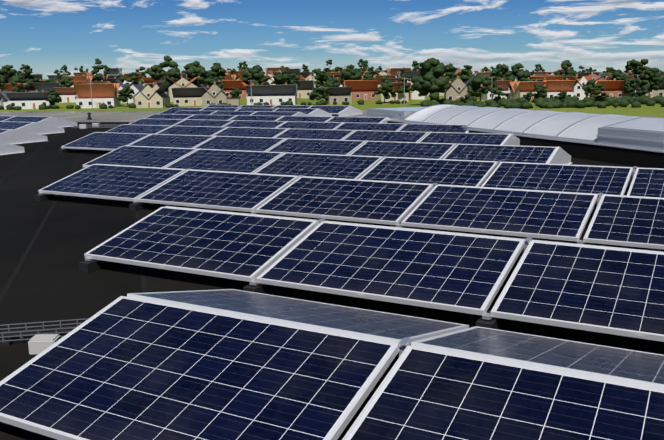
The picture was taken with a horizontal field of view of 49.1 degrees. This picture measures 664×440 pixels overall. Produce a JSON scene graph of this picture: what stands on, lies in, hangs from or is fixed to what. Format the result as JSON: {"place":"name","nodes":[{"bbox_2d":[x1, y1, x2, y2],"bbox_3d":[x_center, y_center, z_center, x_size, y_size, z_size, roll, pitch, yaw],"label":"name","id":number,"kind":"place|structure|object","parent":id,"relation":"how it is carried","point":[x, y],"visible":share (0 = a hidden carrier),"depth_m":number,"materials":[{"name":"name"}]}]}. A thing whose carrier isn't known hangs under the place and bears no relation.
{"place":"outdoors","nodes":[
{"label":"outdoors","id":0,"kind":"place"},
{"bbox_2d":[0,122,663,439],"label":"roof","id":1,"kind":"structure","parent":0,"point":[46,246],"depth_m":5.91,"materials":[{"name":"rubber"}]},
{"bbox_2d":[0,124,117,346],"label":"cable trays","id":2,"kind":"object","parent":1,"relation":"on","point":[7,338],"visible":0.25,"depth_m":4.39,"materials":[{"name":"metal"}]},
{"bbox_2d":[28,122,131,354],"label":"junction boxes","id":3,"kind":"object","parent":1,"relation":"on","point":[38,344],"visible":0.6,"depth_m":4.12,"materials":[{"name":"grey plastic"}]},
{"bbox_2d":[0,105,663,439],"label":"solar panels","id":4,"kind":"object","parent":1,"relation":"on","point":[253,360],"visible":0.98,"depth_m":4.61,"materials":[{"name":"glass"}]},
{"bbox_2d":[360,104,663,168],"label":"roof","id":5,"kind":"structure","parent":1,"relation":"on","point":[637,141],"depth_m":13.92,"materials":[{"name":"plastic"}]},
{"bbox_2d":[0,71,663,117],"bbox_3d":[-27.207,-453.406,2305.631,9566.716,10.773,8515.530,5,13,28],"label":"ground","id":6,"kind":"structure","parent":0,"point":[657,110],"depth_m":235.53,"materials":[{"name":"green plant"}]},
{"bbox_2d":[0,55,663,109],"bbox_3d":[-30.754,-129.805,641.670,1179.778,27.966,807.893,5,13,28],"label":"tree","id":7,"kind":"object","parent":6,"relation":"on","point":[432,70],"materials":[{"name":"green plant"}]},
{"bbox_2d":[0,65,663,108],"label":"village houses","id":8,"kind":"structure","parent":6,"relation":"on","point":[182,91],"depth_m":262.20,"materials":[{"name":"stone"}]},
{"bbox_2d":[90,74,637,108],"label":"utility poles","id":9,"kind":"object","parent":6,"relation":"on","point":[404,91],"visible":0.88,"depth_m":246.86,"materials":[{"name":"wood"}]},
{"bbox_2d":[0,0,663,78],"label":"sky","id":10,"kind":"structure","parent":0,"point":[46,36],"materials":[{"name":"blue"}]},
{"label":"building walls","id":11,"kind":"object","parent":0,"visible":0},
{"bbox_2d":[0,110,366,121],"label":"road","id":12,"kind":"structure","parent":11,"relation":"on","point":[107,116],"depth_m":31.47,"materials":[{"name":"grey asphalt"}]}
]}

